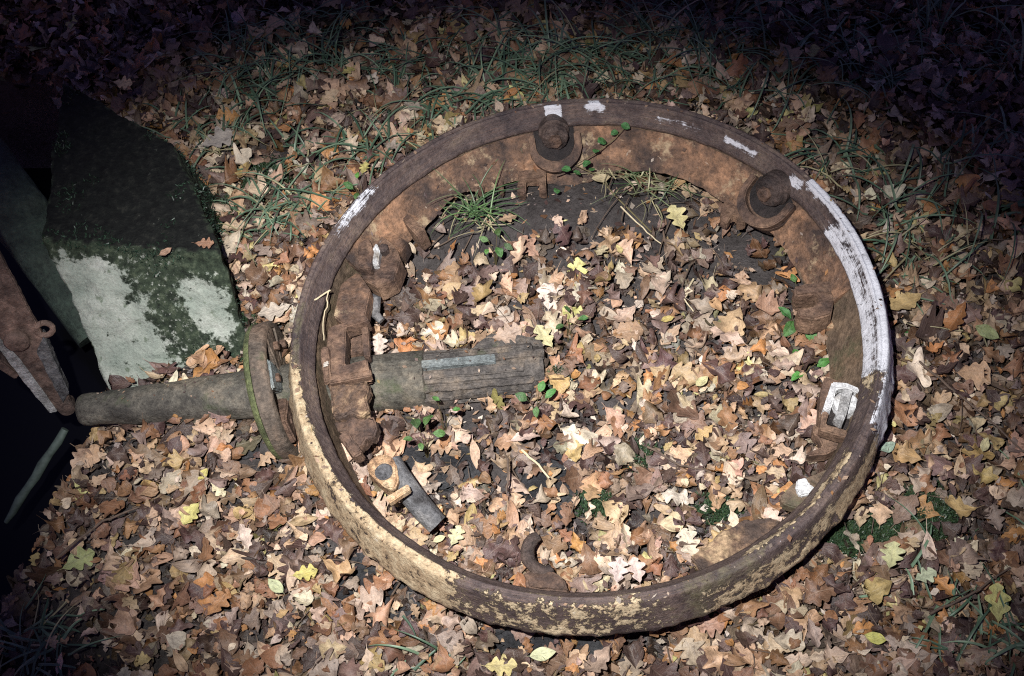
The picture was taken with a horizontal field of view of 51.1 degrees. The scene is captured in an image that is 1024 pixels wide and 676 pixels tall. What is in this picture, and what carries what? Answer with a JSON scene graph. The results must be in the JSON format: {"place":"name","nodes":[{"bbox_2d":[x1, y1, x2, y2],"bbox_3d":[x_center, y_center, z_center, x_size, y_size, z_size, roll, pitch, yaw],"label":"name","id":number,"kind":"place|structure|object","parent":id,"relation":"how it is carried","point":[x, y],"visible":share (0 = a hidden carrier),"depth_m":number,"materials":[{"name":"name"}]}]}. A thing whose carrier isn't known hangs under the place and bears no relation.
{"place":"outdoors","nodes":[
{"label":"outdoors","id":0,"kind":"place"},
{"bbox_2d":[4,427,68,523],"bbox_3d":[-1.239,0.358,2.786,0.029,0.153,0.264,35,65,19],"label":"stick","id":1,"kind":"object","parent":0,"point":[43,462],"visible":1,"depth_m":2.78,"materials":[{"name":"grey wood"}]},
{"bbox_2d":[0,168,108,630],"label":"water","id":2,"kind":"structure","parent":0,"point":[31,425],"depth_m":3.22,"materials":[{"name":"black liquid"}]},
{"bbox_2d":[0,0,1023,675],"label":"ground","id":3,"kind":"structure","parent":0,"point":[28,130],"depth_m":2.80,"materials":[{"name":"soil"}]},
{"bbox_2d":[0,251,75,415],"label":"iron post","id":4,"kind":"object","parent":3,"relation":"on","point":[28,356],"visible":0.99,"depth_m":2.67,"materials":[{"name":"brown metal"}]},
{"bbox_2d":[39,82,247,389],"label":"stone block","id":5,"kind":"structure","parent":3,"relation":"on","point":[128,201],"depth_m":2.68,"materials":[{"name":"grey stone"}]},
{"bbox_2d":[0,137,90,347],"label":"timber beam","id":6,"kind":"structure","parent":5,"relation":"attached to","point":[23,206],"depth_m":3.06,"materials":[{"name":"grey wood"}]},
{"bbox_2d":[159,248,170,255],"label":"leaf","id":7,"kind":"object","parent":5,"relation":"on","point":[165,251],"visible":1,"depth_m":2.57,"materials":[{"name":"brown plant"}]},
{"bbox_2d":[192,237,213,247],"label":"leaf","id":8,"kind":"object","parent":5,"relation":"on","point":[208,242],"visible":1,"depth_m":2.58,"materials":[{"name":"brown plant"}]},
{"bbox_2d":[237,442,260,460],"bbox_3d":[-0.668,0.266,2.669,0.096,0.034,0.096,-15,60,-9],"label":"rock","id":9,"kind":"object","parent":3,"relation":"on","point":[249,455],"visible":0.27,"depth_m":2.64,"materials":[{"name":"stone"}]},
{"bbox_2d":[75,321,545,459],"bbox_3d":[-0.493,0.129,2.631,1.151,0.346,0.344,0,59,0],"label":"iron shaft","id":10,"kind":"object","parent":3,"relation":"on","point":[260,394],"visible":0.91,"depth_m":2.57,"materials":[{"name":"metal"}]},
{"bbox_2d":[97,97,884,607],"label":"leaf crumbs","id":11,"kind":"object","parent":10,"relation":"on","point":[785,251],"visible":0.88,"depth_m":2.57,"materials":[{"name":"brown plant"}]},
{"bbox_2d":[487,322,521,342],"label":"leaf","id":12,"kind":"object","parent":10,"relation":"on","point":[507,334],"visible":1,"depth_m":2.62,"materials":[{"name":"beige plant"}]},
{"bbox_2d":[288,98,893,636],"bbox_3d":[0.166,0.000,2.518,1.406,0.194,1.405,-3,58,5],"label":"iron ring","id":13,"kind":"object","parent":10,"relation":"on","point":[778,196],"visible":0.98,"depth_m":2.50,"materials":[{"name":"brown metal"}]},
{"bbox_2d":[322,290,328,339],"bbox_3d":[-0.444,-0.055,2.539,0.010,0.028,0.126,2,59,1],"label":"straw","id":14,"kind":"object","parent":13,"relation":"on","point":[324,314],"visible":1,"depth_m":2.54,"materials":[{"name":"beige plant"}]},
{"bbox_2d":[329,552,420,641],"bbox_3d":[-0.300,0.573,2.381,0.208,0.046,0.128,30,63,17],"label":"rock","id":15,"kind":"object","parent":3,"relation":"on","point":[359,572],"visible":0.18,"depth_m":2.37,"materials":[{"name":"stone"}]},
{"bbox_2d":[403,414,445,457],"bbox_3d":[-0.206,0.248,2.497,0.084,0.172,0.090,40,67,22],"label":"seedling","id":16,"kind":"object","parent":3,"relation":"on","point":[415,423],"visible":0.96,"depth_m":2.44,"materials":[{"name":"green plant"}]},
{"bbox_2d":[401,445,485,491],"bbox_3d":[-0.177,0.314,2.545,0.224,0.040,0.112,5,59,3],"label":"rock","id":17,"kind":"object","parent":3,"relation":"on","point":[411,452],"visible":0.26,"depth_m":2.53,"materials":[{"name":"stone"}]},
{"bbox_2d":[426,159,526,254],"bbox_3d":[-0.087,-0.359,2.788,0.268,0.112,0.302,0,59,0],"label":"grass tuft","id":18,"kind":"object","parent":3,"relation":"on","point":[472,212],"visible":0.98,"depth_m":2.79,"materials":[{"name":"green plant"}]},
{"bbox_2d":[499,213,516,221],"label":"leaf","id":19,"kind":"object","parent":18,"relation":"on","point":[509,217],"visible":1,"depth_m":2.75,"materials":[{"name":"brown plant"}]},
{"bbox_2d":[479,228,512,264],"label":"seedling","id":20,"kind":"object","parent":3,"relation":"on","point":[499,251],"visible":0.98,"depth_m":2.71,"materials":[{"name":"green plant"}]},
{"bbox_2d":[0,0,1023,675],"bbox_3d":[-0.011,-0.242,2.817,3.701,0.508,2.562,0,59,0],"label":"leaf litter","id":21,"kind":"object","parent":3,"relation":"on","point":[176,530],"visible":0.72,"depth_m":2.55,"materials":[{"name":"brown plant"}]},
{"bbox_2d":[57,546,94,570],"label":"leaf","id":22,"kind":"object","parent":21,"relation":"on","point":[83,555],"visible":1,"depth_m":2.43,"materials":[{"name":"green plant"}]},
{"bbox_2d":[56,506,139,558],"bbox_3d":[-0.949,0.436,2.448,0.209,0.025,0.027,-30,63,-17],"label":"twig","id":23,"kind":"object","parent":21,"relation":"on","point":[80,538],"visible":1,"depth_m":2.44,"materials":[{"name":"brown wood"}]},
{"bbox_2d":[112,76,131,89],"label":"leaf","id":24,"kind":"object","parent":21,"relation":"on","point":[124,82],"visible":1,"depth_m":2.87,"materials":[{"name":"brown plant"}]},
{"bbox_2d":[198,468,207,479],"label":"leaf","id":25,"kind":"object","parent":21,"relation":"on","point":[204,471],"visible":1,"depth_m":2.51,"materials":[{"name":"yellow plant"}]},
{"bbox_2d":[197,126,234,147],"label":"leaf","id":26,"kind":"object","parent":21,"relation":"on","point":[219,137],"visible":1,"depth_m":3.03,"materials":[{"name":"beige plant"}]},
{"bbox_2d":[203,589,230,617],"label":"leaf","id":27,"kind":"object","parent":21,"relation":"on","point":[219,601],"visible":1,"depth_m":2.34,"materials":[{"name":"orange plant"}]},
{"bbox_2d":[268,579,282,592],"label":"leaf","id":28,"kind":"object","parent":21,"relation":"on","point":[275,586],"visible":1,"depth_m":2.34,"materials":[{"name":"plant"}]},
{"bbox_2d":[258,302,294,320],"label":"leaf","id":29,"kind":"object","parent":21,"relation":"on","point":[271,311],"visible":1,"depth_m":2.72,"materials":[{"name":"beige plant"}]},
{"bbox_2d":[288,563,317,580],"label":"leaf","id":30,"kind":"object","parent":21,"relation":"on","point":[305,572],"visible":1,"depth_m":2.35,"materials":[{"name":"yellow plant"}]},
{"bbox_2d":[339,65,354,73],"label":"leaf","id":31,"kind":"object","parent":21,"relation":"on","point":[349,69],"visible":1,"depth_m":3.14,"materials":[{"name":"plant"}]},
{"bbox_2d":[343,172,361,198],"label":"seedling","id":32,"kind":"object","parent":21,"relation":"on","point":[348,185],"visible":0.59,"depth_m":2.81,"materials":[{"name":"green plant"}]},
{"bbox_2d":[359,162,368,172],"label":"leaf","id":33,"kind":"object","parent":21,"relation":"on","point":[364,167],"visible":1,"depth_m":2.92,"materials":[{"name":"yellow plant"}]},
{"bbox_2d":[370,333,387,354],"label":"leaf","id":34,"kind":"object","parent":21,"relation":"on","point":[378,343],"visible":0.82,"depth_m":2.66,"materials":[{"name":"beige plant"}]},
{"bbox_2d":[404,102,427,109],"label":"leaf","id":35,"kind":"object","parent":21,"relation":"on","point":[408,104],"visible":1,"depth_m":3.05,"materials":[{"name":"plant"}]},
{"bbox_2d":[433,535,444,542],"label":"leaf","id":36,"kind":"object","parent":21,"relation":"on","point":[438,538],"visible":1,"depth_m":2.37,"materials":[{"name":"yellow plant"}]},
{"bbox_2d":[431,396,459,430],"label":"seedling","id":37,"kind":"object","parent":21,"relation":"on","point":[435,398],"visible":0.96,"depth_m":2.47,"materials":[{"name":"green plant"}]},
{"bbox_2d":[448,525,464,546],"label":"leaf","id":38,"kind":"object","parent":21,"relation":"on","point":[454,536],"visible":1,"depth_m":2.37,"materials":[{"name":"yellow plant"}]},
{"bbox_2d":[482,654,516,675],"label":"leaf","id":39,"kind":"object","parent":21,"relation":"on","point":[500,667],"visible":1,"depth_m":2.20,"materials":[{"name":"yellow plant"}]},
{"bbox_2d":[505,458,508,492],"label":"twig","id":40,"kind":"object","parent":21,"relation":"on","point":[507,474],"visible":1,"depth_m":2.39,"materials":[{"name":"brown wood"}]},
{"bbox_2d":[5,0,1023,675],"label":"twig litter","id":41,"kind":"object","parent":21,"relation":"on","point":[637,408],"visible":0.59,"depth_m":2.69,"materials":[{"name":"brown plant"}]},
{"bbox_2d":[515,381,555,417],"bbox_3d":[0.060,0.161,2.532,0.081,0.131,0.078,-37,66,-20],"label":"seedling","id":42,"kind":"object","parent":21,"relation":"on","point":[521,396],"visible":0.96,"depth_m":2.49,"materials":[{"name":"green plant"}]},
{"bbox_2d":[521,449,549,478],"bbox_3d":[0.054,0.283,2.421,0.008,0.010,0.094,-38,66,-21],"label":"straw","id":43,"kind":"object","parent":21,"relation":"on","point":[533,460],"visible":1,"depth_m":2.42,"materials":[{"name":"beige plant"}]},
{"bbox_2d":[530,647,555,660],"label":"leaf","id":44,"kind":"object","parent":21,"relation":"on","point":[546,653],"visible":1,"depth_m":2.21,"materials":[{"name":"beige plant"}]},
{"bbox_2d":[533,325,553,349],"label":"leaf","id":45,"kind":"object","parent":21,"relation":"on","point":[543,334],"visible":1,"depth_m":2.60,"materials":[{"name":"yellow plant"}]},
{"bbox_2d":[556,306,587,341],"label":"seedling","id":46,"kind":"object","parent":21,"relation":"on","point":[560,325],"visible":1,"depth_m":2.59,"materials":[{"name":"green plant"}]},
{"bbox_2d":[209,154,978,574],"bbox_3d":[-0.043,0.077,2.616,2.292,0.216,0.613,30,63,17],"label":"moss","id":47,"kind":"object","parent":21,"relation":"on","point":[883,534],"visible":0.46,"depth_m":2.34,"materials":[{"name":"plant"}]},
{"bbox_2d":[596,245,607,255],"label":"leaf","id":48,"kind":"object","parent":21,"relation":"on","point":[601,250],"visible":1,"depth_m":2.70,"materials":[{"name":"yellow plant"}]},
{"bbox_2d":[554,122,651,232],"bbox_3d":[0.224,-0.393,2.750,0.221,0.151,0.255,-12,59,-7],"label":"ivy strand","id":49,"kind":"object","parent":21,"relation":"on","point":[602,141],"visible":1,"depth_m":2.77,"materials":[{"name":"green plant"}]},
{"bbox_2d":[608,557,628,586],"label":"leaf","id":50,"kind":"object","parent":21,"relation":"on","point":[618,565],"visible":1,"depth_m":2.27,"materials":[{"name":"white plant"}]},
{"bbox_2d":[616,244,622,252],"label":"leaf","id":51,"kind":"object","parent":21,"relation":"on","point":[619,248],"visible":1,"depth_m":2.69,"materials":[{"name":"yellow plant"}]},
{"bbox_2d":[627,557,644,582],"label":"leaf","id":52,"kind":"object","parent":21,"relation":"on","point":[636,567],"visible":1,"depth_m":2.27,"materials":[{"name":"beige plant"}]},
{"bbox_2d":[620,206,660,243],"bbox_3d":[0.331,-0.291,2.756,0.007,0.033,0.141,-40,67,-22],"label":"straw","id":53,"kind":"object","parent":21,"relation":"on","point":[627,213],"visible":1,"depth_m":2.76,"materials":[{"name":"beige plant"}]},
{"bbox_2d":[661,316,673,321],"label":"leaf","id":54,"kind":"object","parent":21,"relation":"on","point":[666,318],"visible":1,"depth_m":2.60,"materials":[{"name":"yellow plant"}]},
{"bbox_2d":[666,205,687,229],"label":"leaf","id":55,"kind":"object","parent":21,"relation":"on","point":[677,216],"visible":1,"depth_m":2.75,"materials":[{"name":"yellow plant"}]},
{"bbox_2d":[646,446,707,470],"bbox_3d":[0.370,0.277,2.413,0.145,0.010,0.020,21,61,13],"label":"twig","id":56,"kind":"object","parent":21,"relation":"on","point":[661,454],"visible":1,"depth_m":2.41,"materials":[{"name":"brown wood"}]},
{"bbox_2d":[676,528,699,555],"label":"leaf","id":57,"kind":"object","parent":21,"relation":"on","point":[686,535],"visible":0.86,"depth_m":2.31,"materials":[{"name":"beige plant"}]},
{"bbox_2d":[684,278,693,311],"bbox_3d":[0.439,-0.110,2.658,0.027,0.014,0.100,5,59,3],"label":"straw","id":58,"kind":"object","parent":21,"relation":"on","point":[692,280],"visible":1,"depth_m":2.65,"materials":[{"name":"beige plant"}]},
{"bbox_2d":[684,339,707,358],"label":"twig","id":59,"kind":"object","parent":21,"relation":"on","point":[695,348],"visible":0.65,"depth_m":2.56,"materials":[{"name":"beige wood"}]},
{"bbox_2d":[696,376,707,385],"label":"leaf","id":60,"kind":"object","parent":21,"relation":"on","point":[701,381],"visible":1,"depth_m":2.48,"materials":[{"name":"yellow plant"}]},
{"bbox_2d":[778,307,816,340],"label":"seedling","id":61,"kind":"object","parent":21,"relation":"on","point":[789,329],"visible":0.44,"depth_m":2.57,"materials":[{"name":"green plant"}]},
{"bbox_2d":[812,332,827,344],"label":"leaf","id":62,"kind":"object","parent":21,"relation":"on","point":[819,338],"visible":1,"depth_m":2.54,"materials":[{"name":"brown plant"}]},
{"bbox_2d":[864,632,886,643],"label":"leaf","id":63,"kind":"object","parent":21,"relation":"on","point":[874,637],"visible":1,"depth_m":2.16,"materials":[{"name":"yellow plant"}]},
{"bbox_2d":[879,442,894,452],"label":"leaf","id":64,"kind":"object","parent":21,"relation":"on","point":[887,445],"visible":1,"depth_m":2.37,"materials":[{"name":"green plant"}]},
{"bbox_2d":[880,541,905,569],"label":"leaf","id":65,"kind":"object","parent":21,"relation":"on","point":[893,551],"visible":1,"depth_m":2.24,"materials":[{"name":"yellow plant"}]},
{"bbox_2d":[912,567,936,582],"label":"leaf","id":66,"kind":"object","parent":21,"relation":"on","point":[928,574],"visible":1,"depth_m":2.22,"materials":[{"name":"beige plant"}]},
{"bbox_2d":[900,345,1023,452],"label":"twig","id":67,"kind":"object","parent":21,"relation":"on","point":[945,383],"visible":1,"depth_m":2.42,"materials":[{"name":"brown wood"}]},
{"bbox_2d":[929,567,1010,614],"bbox_3d":[0.945,0.522,2.202,0.206,0.015,0.011,-24,61,-14],"label":"twig","id":68,"kind":"object","parent":21,"relation":"on","point":[960,599],"visible":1,"depth_m":2.19,"materials":[{"name":"brown wood"}]},
{"bbox_2d":[980,437,989,450],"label":"leaf","id":69,"kind":"object","parent":21,"relation":"on","point":[984,444],"visible":1,"depth_m":2.37,"materials":[{"name":"beige plant"}]},
{"bbox_2d":[975,324,998,338],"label":"leaf","id":70,"kind":"object","parent":21,"relation":"on","point":[986,331],"visible":1,"depth_m":2.50,"materials":[{"name":"green plant"}]},
{"bbox_2d":[984,583,1011,627],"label":"leaf","id":71,"kind":"object","parent":21,"relation":"on","point":[998,610],"visible":1,"depth_m":2.18,"materials":[{"name":"yellow plant"}]},
{"bbox_2d":[0,0,1023,675],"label":"grass","id":72,"kind":"structure","parent":3,"relation":"on","point":[266,210],"depth_m":3.02,"materials":[{"name":"green plant"}]},
{"bbox_2d":[431,97,444,108],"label":"leaf","id":73,"kind":"object","parent":72,"relation":"on","point":[441,99],"visible":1,"depth_m":3.04,"materials":[{"name":"brown plant"}]},
{"bbox_2d":[517,446,591,525],"bbox_3d":[0.100,0.339,2.491,0.144,0.034,0.160,25,62,14],"label":"rock","id":74,"kind":"object","parent":3,"relation":"on","point":[538,479],"visible":0.36,"depth_m":2.47,"materials":[{"name":"stone"}]},
{"bbox_2d":[495,629,622,660],"bbox_3d":[0.100,0.654,2.290,0.272,0.046,0.080,0,59,0],"label":"rock","id":75,"kind":"object","parent":3,"relation":"on","point":[537,641],"visible":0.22,"depth_m":2.27,"materials":[{"name":"stone"}]},
{"bbox_2d":[592,174,610,181],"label":"leaf","id":76,"kind":"object","parent":3,"relation":"on","point":[599,177],"visible":1,"depth_m":2.80,"materials":[{"name":"beige plant"}]},
{"bbox_2d":[580,163,710,232],"bbox_3d":[0.349,-0.414,2.811,0.394,0.096,0.331,26,62,15],"label":"grass tuft","id":77,"kind":"object","parent":3,"relation":"on","point":[641,182],"visible":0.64,"depth_m":2.82,"materials":[{"name":"green plant"}]},
{"bbox_2d":[790,274,796,302],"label":"seedling","id":78,"kind":"object","parent":3,"relation":"on","point":[793,277],"visible":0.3,"depth_m":2.65,"materials":[{"name":"green plant"}]},
{"bbox_2d":[791,349,829,380],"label":"seedling","id":79,"kind":"object","parent":3,"relation":"on","point":[823,362],"visible":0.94,"depth_m":2.52,"materials":[{"name":"green plant"}]}
]}

